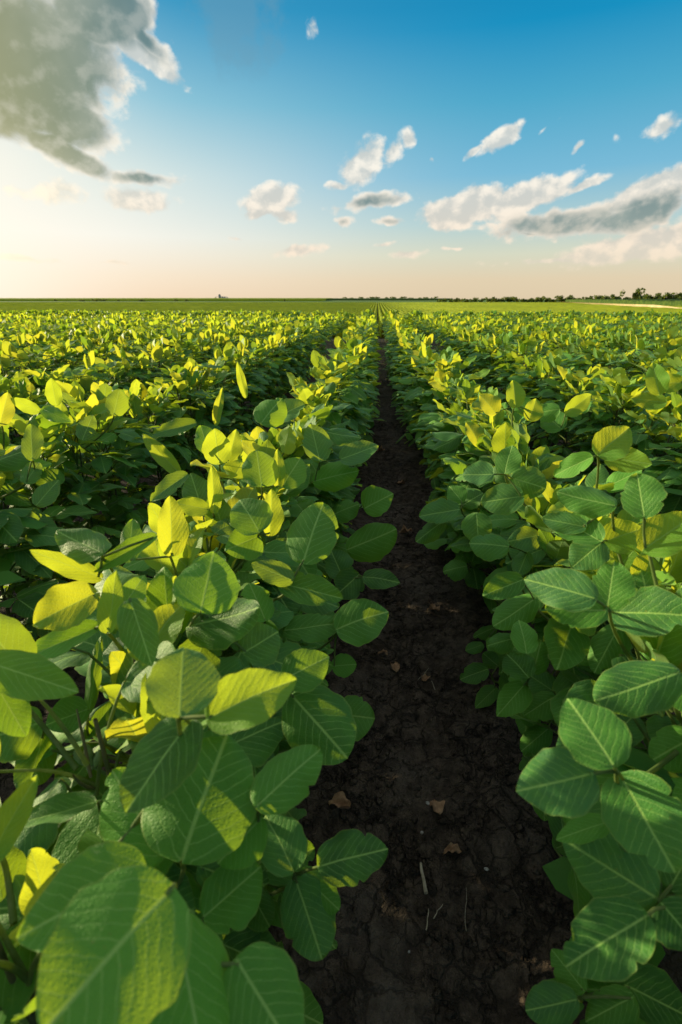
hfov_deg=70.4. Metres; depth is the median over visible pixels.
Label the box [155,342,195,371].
soybean plant
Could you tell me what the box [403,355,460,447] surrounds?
soybean plant
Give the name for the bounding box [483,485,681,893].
soybean plant
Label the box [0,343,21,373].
soybean plant
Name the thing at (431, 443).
soybean plant
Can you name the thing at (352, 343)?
soybean plant
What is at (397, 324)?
soybean plant
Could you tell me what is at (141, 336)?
soybean plant
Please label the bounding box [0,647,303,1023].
soybean plant
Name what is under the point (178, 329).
soybean plant
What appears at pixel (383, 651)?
dry leaf
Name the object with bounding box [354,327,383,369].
soybean plant
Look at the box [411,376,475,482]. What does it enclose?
soybean plant
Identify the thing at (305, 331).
soybean plant
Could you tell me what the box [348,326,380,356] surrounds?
soybean plant
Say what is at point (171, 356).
soybean plant
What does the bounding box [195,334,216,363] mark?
soybean plant
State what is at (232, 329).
soybean plant
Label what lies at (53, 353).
soybean plant
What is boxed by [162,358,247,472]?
soybean plant
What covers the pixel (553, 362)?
soybean plant
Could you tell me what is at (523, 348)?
soybean plant
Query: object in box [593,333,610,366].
soybean plant
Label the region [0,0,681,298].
sky
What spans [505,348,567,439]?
soybean plant
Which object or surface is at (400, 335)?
soybean plant
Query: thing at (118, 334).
soybean plant
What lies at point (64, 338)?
soybean plant
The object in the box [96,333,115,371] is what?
soybean plant
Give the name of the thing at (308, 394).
soybean plant
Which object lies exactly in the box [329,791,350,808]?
dry leaf
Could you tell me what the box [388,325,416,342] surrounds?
soybean plant
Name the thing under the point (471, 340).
soybean plant
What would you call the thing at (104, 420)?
soybean plant
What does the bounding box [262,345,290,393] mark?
soybean plant
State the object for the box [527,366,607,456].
soybean plant
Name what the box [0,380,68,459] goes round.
soybean plant
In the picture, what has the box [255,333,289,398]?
soybean plant
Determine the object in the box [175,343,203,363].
soybean plant
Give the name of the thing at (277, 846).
soybean plant
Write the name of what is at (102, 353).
soybean plant
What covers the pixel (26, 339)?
soybean plant
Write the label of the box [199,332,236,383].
soybean plant
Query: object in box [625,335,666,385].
soybean plant
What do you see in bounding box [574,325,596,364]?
soybean plant
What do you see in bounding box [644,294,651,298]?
hedge tree
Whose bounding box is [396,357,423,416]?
soybean plant
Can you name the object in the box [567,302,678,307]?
stubble strip
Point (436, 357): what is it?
soybean plant
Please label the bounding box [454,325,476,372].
soybean plant
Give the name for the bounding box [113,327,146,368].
soybean plant
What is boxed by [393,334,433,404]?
soybean plant
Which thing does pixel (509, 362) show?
soybean plant
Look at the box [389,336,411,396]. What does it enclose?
soybean plant
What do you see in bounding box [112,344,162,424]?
soybean plant
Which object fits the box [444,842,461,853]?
dry leaf
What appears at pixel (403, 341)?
soybean plant
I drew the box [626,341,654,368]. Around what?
soybean plant
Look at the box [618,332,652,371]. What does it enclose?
soybean plant
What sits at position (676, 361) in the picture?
soybean plant
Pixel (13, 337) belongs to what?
soybean plant
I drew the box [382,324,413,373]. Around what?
soybean plant
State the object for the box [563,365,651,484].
soybean plant
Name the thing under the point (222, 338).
soybean plant
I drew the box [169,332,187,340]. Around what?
soybean plant
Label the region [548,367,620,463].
soybean plant
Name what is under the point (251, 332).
soybean plant
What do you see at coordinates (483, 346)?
soybean plant
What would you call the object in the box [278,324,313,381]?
soybean plant
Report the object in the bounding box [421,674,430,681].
dry leaf
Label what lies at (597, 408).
soybean plant
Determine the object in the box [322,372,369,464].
soybean plant
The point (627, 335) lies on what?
soybean plant
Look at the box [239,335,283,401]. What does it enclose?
soybean plant
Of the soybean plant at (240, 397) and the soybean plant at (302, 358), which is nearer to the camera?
the soybean plant at (240, 397)
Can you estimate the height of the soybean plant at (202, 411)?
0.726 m
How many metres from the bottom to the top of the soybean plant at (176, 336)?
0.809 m
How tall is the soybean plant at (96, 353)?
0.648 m
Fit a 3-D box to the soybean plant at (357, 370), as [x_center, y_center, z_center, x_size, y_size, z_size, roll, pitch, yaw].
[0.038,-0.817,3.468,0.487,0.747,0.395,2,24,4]
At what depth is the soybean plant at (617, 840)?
0.46 m
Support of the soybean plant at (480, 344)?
on the ground
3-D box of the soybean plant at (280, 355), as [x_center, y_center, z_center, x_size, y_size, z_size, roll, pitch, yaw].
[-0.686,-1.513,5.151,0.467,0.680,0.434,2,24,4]
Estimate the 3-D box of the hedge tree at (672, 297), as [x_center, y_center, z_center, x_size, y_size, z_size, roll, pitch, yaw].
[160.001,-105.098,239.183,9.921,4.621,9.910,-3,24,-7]
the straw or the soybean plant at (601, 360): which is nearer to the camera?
the straw
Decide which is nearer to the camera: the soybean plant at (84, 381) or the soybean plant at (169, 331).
the soybean plant at (84, 381)
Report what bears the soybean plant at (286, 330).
on the ground
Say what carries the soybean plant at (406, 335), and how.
on the ground
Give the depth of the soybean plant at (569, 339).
4.68 m
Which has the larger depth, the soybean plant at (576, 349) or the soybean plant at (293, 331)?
the soybean plant at (293, 331)
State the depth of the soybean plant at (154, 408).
2.23 m
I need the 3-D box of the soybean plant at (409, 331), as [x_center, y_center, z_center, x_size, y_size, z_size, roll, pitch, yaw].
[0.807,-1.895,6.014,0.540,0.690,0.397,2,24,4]
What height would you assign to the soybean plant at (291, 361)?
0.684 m
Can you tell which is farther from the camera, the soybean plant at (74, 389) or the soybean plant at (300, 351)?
the soybean plant at (300, 351)
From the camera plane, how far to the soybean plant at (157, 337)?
5.43 m
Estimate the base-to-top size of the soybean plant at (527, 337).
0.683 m
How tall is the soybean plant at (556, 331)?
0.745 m
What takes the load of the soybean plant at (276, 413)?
on the ground
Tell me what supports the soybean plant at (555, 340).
on the ground
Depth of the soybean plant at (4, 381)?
2.25 m
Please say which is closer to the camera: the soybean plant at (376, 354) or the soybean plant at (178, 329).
the soybean plant at (376, 354)
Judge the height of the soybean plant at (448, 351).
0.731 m
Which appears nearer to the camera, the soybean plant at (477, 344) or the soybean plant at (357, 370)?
the soybean plant at (357, 370)
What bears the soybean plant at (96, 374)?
on the ground
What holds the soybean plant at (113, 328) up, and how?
on the ground
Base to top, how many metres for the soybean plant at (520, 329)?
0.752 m
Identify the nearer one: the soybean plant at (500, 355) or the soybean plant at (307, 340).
the soybean plant at (500, 355)
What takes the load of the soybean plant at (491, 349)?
on the ground
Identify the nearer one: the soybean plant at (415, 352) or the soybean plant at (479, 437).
the soybean plant at (479, 437)
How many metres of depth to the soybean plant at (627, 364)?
3.64 m
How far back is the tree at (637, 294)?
229.47 m
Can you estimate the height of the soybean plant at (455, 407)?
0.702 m
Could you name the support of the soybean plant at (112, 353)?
on the ground
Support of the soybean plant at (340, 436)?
on the ground
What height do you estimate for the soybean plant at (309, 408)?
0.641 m
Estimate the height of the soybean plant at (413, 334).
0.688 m
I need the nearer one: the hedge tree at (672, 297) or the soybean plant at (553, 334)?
the soybean plant at (553, 334)
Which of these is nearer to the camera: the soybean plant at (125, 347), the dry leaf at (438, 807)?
the dry leaf at (438, 807)
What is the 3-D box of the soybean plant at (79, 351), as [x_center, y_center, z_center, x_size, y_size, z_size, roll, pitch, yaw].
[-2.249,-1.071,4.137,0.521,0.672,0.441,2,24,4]
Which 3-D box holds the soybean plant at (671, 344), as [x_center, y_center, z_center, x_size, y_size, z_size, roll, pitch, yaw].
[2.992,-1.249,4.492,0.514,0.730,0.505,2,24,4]
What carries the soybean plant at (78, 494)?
on the ground
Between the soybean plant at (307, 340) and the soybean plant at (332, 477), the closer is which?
the soybean plant at (332, 477)
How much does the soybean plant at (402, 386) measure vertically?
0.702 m
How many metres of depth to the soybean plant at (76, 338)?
5.26 m
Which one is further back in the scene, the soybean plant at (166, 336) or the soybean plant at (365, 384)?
the soybean plant at (166, 336)
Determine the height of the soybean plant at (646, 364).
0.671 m
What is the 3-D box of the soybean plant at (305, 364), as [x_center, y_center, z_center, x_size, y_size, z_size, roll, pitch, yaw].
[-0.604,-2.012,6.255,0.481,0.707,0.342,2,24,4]
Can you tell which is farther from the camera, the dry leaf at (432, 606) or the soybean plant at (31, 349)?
the soybean plant at (31, 349)
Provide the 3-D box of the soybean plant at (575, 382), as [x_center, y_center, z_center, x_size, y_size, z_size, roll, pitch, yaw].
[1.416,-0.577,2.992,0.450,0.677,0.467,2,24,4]
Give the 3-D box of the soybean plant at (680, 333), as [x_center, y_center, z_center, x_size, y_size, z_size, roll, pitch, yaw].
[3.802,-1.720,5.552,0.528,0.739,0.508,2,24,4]
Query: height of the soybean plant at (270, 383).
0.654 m
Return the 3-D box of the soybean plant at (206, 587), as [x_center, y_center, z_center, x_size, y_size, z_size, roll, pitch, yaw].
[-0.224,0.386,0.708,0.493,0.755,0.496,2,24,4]
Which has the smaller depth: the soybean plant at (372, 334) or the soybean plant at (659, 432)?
the soybean plant at (659, 432)
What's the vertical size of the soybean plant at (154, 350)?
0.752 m
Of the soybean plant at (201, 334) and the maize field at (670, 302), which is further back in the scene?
the maize field at (670, 302)
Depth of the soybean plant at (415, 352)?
3.64 m
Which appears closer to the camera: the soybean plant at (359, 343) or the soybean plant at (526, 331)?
the soybean plant at (359, 343)
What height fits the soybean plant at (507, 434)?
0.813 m
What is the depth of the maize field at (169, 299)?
400.21 m
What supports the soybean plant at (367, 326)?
on the ground
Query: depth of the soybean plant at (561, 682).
0.89 m
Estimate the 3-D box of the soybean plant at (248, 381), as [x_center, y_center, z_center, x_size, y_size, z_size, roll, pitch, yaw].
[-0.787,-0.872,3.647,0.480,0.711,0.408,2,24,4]
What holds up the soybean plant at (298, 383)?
on the ground
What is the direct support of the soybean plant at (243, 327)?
on the ground
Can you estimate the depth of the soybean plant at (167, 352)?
3.88 m
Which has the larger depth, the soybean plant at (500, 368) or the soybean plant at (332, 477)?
the soybean plant at (500, 368)
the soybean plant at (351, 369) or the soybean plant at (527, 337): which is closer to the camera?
the soybean plant at (351, 369)
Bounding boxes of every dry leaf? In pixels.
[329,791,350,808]
[378,649,387,654]
[390,662,399,671]
[399,525,411,532]
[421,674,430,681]
[427,604,439,610]
[430,799,444,813]
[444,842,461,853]
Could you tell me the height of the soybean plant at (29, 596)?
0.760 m
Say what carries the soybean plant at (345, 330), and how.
on the ground
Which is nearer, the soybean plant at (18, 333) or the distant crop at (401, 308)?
the soybean plant at (18, 333)
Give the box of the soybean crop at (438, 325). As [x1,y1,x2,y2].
[0,309,681,1023]
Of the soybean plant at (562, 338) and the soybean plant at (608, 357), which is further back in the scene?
the soybean plant at (562, 338)
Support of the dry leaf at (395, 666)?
on the ground
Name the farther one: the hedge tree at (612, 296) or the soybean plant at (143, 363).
the hedge tree at (612, 296)
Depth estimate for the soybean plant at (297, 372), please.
5.64 m
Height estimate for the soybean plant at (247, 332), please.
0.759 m
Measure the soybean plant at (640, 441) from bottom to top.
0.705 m
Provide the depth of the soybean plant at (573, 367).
3.05 m
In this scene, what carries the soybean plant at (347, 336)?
on the ground
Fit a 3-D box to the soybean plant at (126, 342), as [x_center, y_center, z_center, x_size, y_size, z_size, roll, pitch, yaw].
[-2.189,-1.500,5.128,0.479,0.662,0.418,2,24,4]
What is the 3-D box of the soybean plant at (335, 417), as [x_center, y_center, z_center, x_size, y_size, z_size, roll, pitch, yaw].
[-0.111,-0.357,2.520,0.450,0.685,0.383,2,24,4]
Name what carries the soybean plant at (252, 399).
on the ground
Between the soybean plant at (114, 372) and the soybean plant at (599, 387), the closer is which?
the soybean plant at (599, 387)
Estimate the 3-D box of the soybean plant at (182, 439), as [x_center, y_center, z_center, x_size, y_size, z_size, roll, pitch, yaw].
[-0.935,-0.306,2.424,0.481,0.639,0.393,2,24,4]
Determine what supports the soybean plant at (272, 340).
on the ground
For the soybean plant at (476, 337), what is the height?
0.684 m
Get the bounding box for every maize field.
[0,298,330,300]
[326,298,452,299]
[565,299,681,305]
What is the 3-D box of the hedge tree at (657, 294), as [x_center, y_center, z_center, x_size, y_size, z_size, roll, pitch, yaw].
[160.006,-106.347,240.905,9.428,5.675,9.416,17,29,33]
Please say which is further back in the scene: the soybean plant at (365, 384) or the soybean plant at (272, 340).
the soybean plant at (272, 340)
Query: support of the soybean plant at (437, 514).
on the ground
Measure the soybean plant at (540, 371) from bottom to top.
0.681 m
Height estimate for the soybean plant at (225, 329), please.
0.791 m
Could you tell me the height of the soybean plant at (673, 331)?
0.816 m
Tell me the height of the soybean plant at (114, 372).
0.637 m
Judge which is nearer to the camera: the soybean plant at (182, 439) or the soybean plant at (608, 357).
the soybean plant at (182, 439)
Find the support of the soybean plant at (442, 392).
on the ground
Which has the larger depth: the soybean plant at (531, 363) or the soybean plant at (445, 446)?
the soybean plant at (531, 363)
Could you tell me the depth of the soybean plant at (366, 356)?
3.96 m
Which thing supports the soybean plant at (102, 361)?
on the ground
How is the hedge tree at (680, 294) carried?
on the ground
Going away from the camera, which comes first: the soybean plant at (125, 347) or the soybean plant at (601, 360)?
the soybean plant at (601, 360)
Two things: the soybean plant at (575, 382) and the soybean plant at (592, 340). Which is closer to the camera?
the soybean plant at (575, 382)
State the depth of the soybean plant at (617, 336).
5.34 m
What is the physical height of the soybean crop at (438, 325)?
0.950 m
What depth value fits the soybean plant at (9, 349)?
3.44 m
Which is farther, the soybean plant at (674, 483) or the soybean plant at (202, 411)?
the soybean plant at (202, 411)
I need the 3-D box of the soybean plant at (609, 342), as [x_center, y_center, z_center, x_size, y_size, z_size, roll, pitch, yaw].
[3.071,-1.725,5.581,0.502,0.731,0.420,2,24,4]
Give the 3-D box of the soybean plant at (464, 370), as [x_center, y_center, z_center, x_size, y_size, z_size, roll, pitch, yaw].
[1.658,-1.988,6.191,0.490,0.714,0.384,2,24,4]
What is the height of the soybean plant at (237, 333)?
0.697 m
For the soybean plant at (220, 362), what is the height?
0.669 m
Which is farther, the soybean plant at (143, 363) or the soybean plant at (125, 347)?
the soybean plant at (125, 347)
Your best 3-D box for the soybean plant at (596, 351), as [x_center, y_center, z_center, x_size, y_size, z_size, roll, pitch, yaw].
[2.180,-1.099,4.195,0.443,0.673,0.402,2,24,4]
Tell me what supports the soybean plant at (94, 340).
on the ground
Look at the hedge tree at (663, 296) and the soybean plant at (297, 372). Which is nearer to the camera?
the soybean plant at (297, 372)
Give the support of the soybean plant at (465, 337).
on the ground
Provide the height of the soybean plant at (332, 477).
0.693 m
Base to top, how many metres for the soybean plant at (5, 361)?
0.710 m
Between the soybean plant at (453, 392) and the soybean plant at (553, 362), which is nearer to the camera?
the soybean plant at (453, 392)
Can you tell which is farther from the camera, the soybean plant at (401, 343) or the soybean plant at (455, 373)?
the soybean plant at (401, 343)
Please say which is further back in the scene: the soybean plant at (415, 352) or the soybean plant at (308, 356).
the soybean plant at (308, 356)
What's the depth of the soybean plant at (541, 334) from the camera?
5.40 m
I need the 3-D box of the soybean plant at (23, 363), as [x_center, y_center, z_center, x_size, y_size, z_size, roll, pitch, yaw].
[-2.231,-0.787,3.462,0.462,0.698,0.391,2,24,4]
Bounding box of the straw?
[420,862,427,893]
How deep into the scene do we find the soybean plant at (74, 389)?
1.91 m
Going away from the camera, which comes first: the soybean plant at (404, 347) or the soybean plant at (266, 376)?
the soybean plant at (266, 376)
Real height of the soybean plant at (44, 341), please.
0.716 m
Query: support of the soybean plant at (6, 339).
on the ground
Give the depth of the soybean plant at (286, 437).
1.31 m
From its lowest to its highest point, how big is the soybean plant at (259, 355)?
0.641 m
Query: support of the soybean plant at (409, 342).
on the ground
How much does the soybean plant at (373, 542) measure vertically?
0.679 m
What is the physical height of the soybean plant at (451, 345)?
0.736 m
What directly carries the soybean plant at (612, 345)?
on the ground
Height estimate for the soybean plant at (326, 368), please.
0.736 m
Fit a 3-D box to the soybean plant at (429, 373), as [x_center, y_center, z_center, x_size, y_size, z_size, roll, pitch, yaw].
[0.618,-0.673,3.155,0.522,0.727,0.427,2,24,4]
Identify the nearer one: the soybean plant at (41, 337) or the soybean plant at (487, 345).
the soybean plant at (487, 345)
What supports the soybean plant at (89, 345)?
on the ground
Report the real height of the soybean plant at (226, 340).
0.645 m
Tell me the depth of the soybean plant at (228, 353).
3.41 m
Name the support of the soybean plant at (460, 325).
on the ground
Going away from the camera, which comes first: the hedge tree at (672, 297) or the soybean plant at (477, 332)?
the soybean plant at (477, 332)
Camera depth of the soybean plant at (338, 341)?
3.77 m
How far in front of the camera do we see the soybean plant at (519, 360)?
3.73 m
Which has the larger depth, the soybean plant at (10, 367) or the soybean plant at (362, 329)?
the soybean plant at (362, 329)
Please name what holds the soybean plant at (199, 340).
on the ground
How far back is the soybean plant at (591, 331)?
5.74 m
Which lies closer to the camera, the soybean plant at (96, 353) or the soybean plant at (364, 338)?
the soybean plant at (96, 353)
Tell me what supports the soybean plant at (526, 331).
on the ground
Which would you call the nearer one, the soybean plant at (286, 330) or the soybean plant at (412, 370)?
the soybean plant at (412, 370)
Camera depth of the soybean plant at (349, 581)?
1.28 m
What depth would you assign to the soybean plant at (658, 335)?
5.75 m
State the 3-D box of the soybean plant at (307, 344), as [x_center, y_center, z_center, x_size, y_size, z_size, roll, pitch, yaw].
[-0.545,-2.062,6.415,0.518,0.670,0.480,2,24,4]
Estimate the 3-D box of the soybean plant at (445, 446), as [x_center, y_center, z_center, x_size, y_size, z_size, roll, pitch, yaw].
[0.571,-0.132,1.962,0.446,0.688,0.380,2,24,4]
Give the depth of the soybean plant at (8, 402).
1.29 m
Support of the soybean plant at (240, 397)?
on the ground
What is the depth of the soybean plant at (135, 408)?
2.04 m
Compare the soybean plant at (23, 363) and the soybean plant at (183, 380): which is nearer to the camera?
the soybean plant at (183, 380)
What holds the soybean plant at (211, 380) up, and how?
on the ground
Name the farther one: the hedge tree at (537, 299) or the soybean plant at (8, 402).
the hedge tree at (537, 299)
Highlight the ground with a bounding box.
[0,299,681,1023]
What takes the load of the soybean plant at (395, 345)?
on the ground
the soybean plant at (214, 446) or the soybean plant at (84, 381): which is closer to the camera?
the soybean plant at (214, 446)
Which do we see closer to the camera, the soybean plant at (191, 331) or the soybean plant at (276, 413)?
the soybean plant at (276, 413)
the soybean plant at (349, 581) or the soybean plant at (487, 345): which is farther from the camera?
the soybean plant at (487, 345)
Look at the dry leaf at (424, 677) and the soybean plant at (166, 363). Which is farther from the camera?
the soybean plant at (166, 363)
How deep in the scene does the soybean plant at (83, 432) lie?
1.62 m
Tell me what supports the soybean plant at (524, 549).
on the ground
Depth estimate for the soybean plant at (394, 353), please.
5.50 m
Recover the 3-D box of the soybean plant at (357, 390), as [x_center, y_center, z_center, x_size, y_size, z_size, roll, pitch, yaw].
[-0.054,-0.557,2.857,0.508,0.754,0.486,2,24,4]
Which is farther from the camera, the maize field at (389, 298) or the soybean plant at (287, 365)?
the maize field at (389, 298)
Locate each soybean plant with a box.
[0,332,26,371]
[0,335,33,357]
[0,336,22,350]
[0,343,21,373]
[0,350,17,386]
[0,354,34,436]
[0,375,35,494]
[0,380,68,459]
[0,392,97,614]
[0,413,121,601]
[0,424,75,650]
[0,528,356,950]
[0,604,387,1023]
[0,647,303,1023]
[2,331,26,347]
[2,341,63,431]
[3,349,47,432]
[4,341,40,370]
[9,334,39,367]
[9,371,85,477]
[10,345,58,392]
[19,335,58,367]
[24,331,53,368]
[24,364,90,449]
[24,378,155,576]
[26,334,66,367]
[36,340,89,394]
[37,339,80,394]
[41,383,158,553]
[42,332,78,364]
[46,367,116,463]
[48,330,88,362]
[53,346,103,380]
[55,380,160,537]
[59,350,99,455]
[65,489,388,763]
[71,349,103,370]
[72,335,99,370]
[72,366,113,401]
[75,331,126,380]
[76,336,102,362]
[78,381,183,522]
[80,361,145,418]
[81,346,114,383]
[84,325,116,377]
[90,357,140,419]
[94,324,117,344]
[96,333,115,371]
[97,344,130,381]
[101,333,145,385]
[107,327,136,352]
[107,352,158,424]
[107,379,199,503]
[112,330,138,350]
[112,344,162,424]
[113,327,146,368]
[117,338,138,354]
[118,340,149,381]
[123,449,339,692]
[125,339,171,421]
[128,343,156,382]
[130,341,189,413]
[131,329,162,381]
[131,336,188,410]
[136,385,205,493]
[138,367,230,483]
[139,335,170,363]
[142,418,377,581]
[148,328,183,361]
[149,326,196,368]
[153,361,235,480]
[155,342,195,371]
[155,347,194,410]
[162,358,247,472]
[167,323,184,340]
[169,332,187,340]
[171,364,237,460]
[172,338,206,386]
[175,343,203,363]
[176,327,194,356]
[178,439,399,655]
[181,320,205,358]
[184,426,327,612]
[185,364,241,437]
[187,332,222,385]
[189,425,333,686]
[191,328,222,363]
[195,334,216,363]
[196,356,250,433]
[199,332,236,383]
[204,333,229,384]
[204,359,262,435]
[205,321,238,352]
[207,344,255,434]
[212,361,362,534]
[217,337,244,371]
[217,357,267,413]
[219,337,268,431]
[221,329,248,350]
[223,346,265,416]
[224,331,248,354]
[224,415,396,561]
[228,325,252,354]
[230,322,255,343]
[232,319,259,345]
[232,346,271,415]
[238,324,259,344]
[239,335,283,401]
[242,347,279,413]
[244,344,286,410]
[251,335,291,398]
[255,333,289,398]
[261,329,296,396]
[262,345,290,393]
[266,325,306,394]
[269,328,308,383]
[269,336,296,393]
[275,335,297,393]
[277,332,306,378]
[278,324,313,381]
[278,372,355,496]
[280,396,353,502]
[281,336,309,386]
[283,338,310,377]
[283,373,361,496]
[284,382,360,500]
[289,334,317,372]
[289,356,373,466]
[290,335,310,377]
[292,322,319,373]
[294,418,360,552]
[295,326,315,367]
[309,352,368,440]
[311,350,373,434]
[315,336,378,420]
[320,379,373,431]
[321,347,378,440]
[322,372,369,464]
[327,340,378,399]
[327,343,379,418]
[330,328,375,357]
[330,333,376,370]
[342,350,380,433]
[343,346,384,442]
[345,337,378,398]
[347,349,377,422]
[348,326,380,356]
[351,327,380,366]
[352,332,380,391]
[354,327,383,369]
[356,329,381,359]
[364,322,377,368]
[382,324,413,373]
[385,329,430,376]
[385,330,412,379]
[386,328,409,374]
[387,320,400,368]
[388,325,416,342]
[388,329,416,383]
[388,332,415,383]
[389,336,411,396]
[389,337,403,382]
[389,349,434,417]
[390,337,423,404]
[390,347,427,398]
[391,342,423,396]
[392,339,431,384]
[392,343,424,416]
[393,331,423,389]
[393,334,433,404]
[394,349,439,407]
[395,350,457,436]
[396,350,453,445]
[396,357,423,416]
[398,341,458,433]
[399,350,427,431]
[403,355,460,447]
[404,356,485,464]
[409,346,464,443]
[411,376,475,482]
[412,379,484,504]
[413,368,468,476]
[415,369,489,485]
[415,448,585,655]
[424,388,510,498]
[424,409,560,613]
[426,376,505,498]
[430,393,591,576]
[430,402,510,543]
[444,324,466,343]
[445,324,471,368]
[445,380,562,604]
[450,327,481,371]
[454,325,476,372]
[455,330,477,372]
[456,328,481,373]
[457,327,482,371]
[459,333,484,373]
[459,336,497,388]
[460,337,495,382]
[460,464,641,734]
[461,425,654,727]
[463,333,493,374]
[468,336,514,387]
[469,336,504,388]
[471,332,505,394]
[474,331,532,391]
[482,349,514,401]
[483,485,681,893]
[484,336,547,401]
[486,346,516,402]
[487,342,532,408]
[494,339,544,414]
[494,357,555,413]
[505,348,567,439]
[505,515,681,757]
[506,355,559,435]
[507,356,567,447]
[511,323,533,344]
[514,326,544,340]
[515,332,538,355]
[516,473,681,1023]
[522,352,589,445]
[527,331,549,374]
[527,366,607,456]
[528,364,594,451]
[530,327,558,370]
[531,325,558,356]
[531,332,576,370]
[532,364,600,453]
[535,333,577,399]
[539,332,569,353]
[540,331,568,352]
[545,333,588,364]
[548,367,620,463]
[554,378,667,482]
[555,335,590,398]
[555,338,610,399]
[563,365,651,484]
[569,339,620,397]
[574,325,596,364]
[575,325,607,364]
[578,336,607,373]
[578,345,617,420]
[581,376,653,473]
[582,407,681,514]
[586,350,634,376]
[592,331,624,366]
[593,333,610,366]
[600,348,630,393]
[602,331,625,365]
[603,339,632,366]
[605,350,648,388]
[610,390,681,517]
[613,327,653,373]
[614,363,681,514]
[615,336,653,373]
[617,358,666,422]
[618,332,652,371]
[621,349,680,423]
[624,356,681,456]
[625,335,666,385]
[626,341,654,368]
[634,325,681,374]
[641,448,681,489]
[643,335,681,394]
[644,331,679,350]
[653,328,681,350]
[663,346,681,456]
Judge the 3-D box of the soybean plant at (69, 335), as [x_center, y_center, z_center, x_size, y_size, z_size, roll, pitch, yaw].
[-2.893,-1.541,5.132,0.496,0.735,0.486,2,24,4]
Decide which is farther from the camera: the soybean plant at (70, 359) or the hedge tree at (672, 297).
the hedge tree at (672, 297)
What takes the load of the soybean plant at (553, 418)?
on the ground
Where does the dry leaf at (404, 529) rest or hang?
on the ground
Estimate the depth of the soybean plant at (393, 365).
4.31 m
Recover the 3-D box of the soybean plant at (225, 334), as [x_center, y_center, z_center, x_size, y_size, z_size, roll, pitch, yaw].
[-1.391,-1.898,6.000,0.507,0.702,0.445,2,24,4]
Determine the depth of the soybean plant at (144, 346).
5.17 m
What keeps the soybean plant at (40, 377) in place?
on the ground
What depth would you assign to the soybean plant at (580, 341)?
4.36 m
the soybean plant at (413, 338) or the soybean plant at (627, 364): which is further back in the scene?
the soybean plant at (413, 338)
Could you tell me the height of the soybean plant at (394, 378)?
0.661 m
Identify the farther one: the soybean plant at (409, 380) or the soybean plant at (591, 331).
the soybean plant at (591, 331)
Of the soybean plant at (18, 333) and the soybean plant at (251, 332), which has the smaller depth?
the soybean plant at (18, 333)
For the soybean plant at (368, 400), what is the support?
on the ground
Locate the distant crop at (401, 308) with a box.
[0,302,681,338]
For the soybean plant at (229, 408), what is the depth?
3.06 m
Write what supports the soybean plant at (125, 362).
on the ground
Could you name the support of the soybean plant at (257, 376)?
on the ground
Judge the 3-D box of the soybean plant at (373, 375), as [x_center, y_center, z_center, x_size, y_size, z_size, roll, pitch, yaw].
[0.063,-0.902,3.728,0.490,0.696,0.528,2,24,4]
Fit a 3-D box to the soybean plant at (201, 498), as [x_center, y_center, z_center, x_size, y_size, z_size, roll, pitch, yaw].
[-0.256,0.260,0.983,0.499,0.758,0.467,2,24,4]
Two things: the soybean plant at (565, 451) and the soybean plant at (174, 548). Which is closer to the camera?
the soybean plant at (174, 548)
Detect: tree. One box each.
[531,297,542,301]
[554,295,565,301]
[610,294,620,298]
[620,288,645,298]
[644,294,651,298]
[651,294,677,298]
[652,292,671,298]
[655,293,672,298]
[671,292,681,299]
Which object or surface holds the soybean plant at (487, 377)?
on the ground
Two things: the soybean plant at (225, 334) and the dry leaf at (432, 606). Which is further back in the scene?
the soybean plant at (225, 334)
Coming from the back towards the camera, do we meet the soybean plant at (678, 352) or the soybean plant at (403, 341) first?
the soybean plant at (403, 341)
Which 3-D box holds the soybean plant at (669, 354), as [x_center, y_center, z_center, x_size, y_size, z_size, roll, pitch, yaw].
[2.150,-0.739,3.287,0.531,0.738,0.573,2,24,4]
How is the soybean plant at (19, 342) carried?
on the ground
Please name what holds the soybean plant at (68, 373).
on the ground
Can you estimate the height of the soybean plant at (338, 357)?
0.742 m
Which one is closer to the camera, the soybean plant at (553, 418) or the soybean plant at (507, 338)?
the soybean plant at (553, 418)
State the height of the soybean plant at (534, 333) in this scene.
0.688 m
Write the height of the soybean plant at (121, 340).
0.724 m
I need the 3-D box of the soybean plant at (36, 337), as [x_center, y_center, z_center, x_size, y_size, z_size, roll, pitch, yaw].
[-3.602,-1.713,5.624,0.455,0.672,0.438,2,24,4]
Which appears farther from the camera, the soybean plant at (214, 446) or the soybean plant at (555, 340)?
the soybean plant at (555, 340)
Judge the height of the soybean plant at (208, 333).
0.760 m
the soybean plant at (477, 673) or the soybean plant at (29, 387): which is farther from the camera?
the soybean plant at (29, 387)
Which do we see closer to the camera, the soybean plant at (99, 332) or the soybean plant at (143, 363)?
the soybean plant at (143, 363)
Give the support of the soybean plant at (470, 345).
on the ground
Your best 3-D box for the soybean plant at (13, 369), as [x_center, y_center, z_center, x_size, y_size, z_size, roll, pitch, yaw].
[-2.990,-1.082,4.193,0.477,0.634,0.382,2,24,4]
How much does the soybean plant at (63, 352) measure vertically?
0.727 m
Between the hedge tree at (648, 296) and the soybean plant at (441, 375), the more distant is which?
the hedge tree at (648, 296)
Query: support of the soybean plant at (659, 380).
on the ground
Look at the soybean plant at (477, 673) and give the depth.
1.19 m
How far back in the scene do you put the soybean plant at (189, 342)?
4.49 m
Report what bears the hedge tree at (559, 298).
on the ground
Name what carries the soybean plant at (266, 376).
on the ground
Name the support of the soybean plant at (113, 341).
on the ground
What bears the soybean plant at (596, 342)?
on the ground

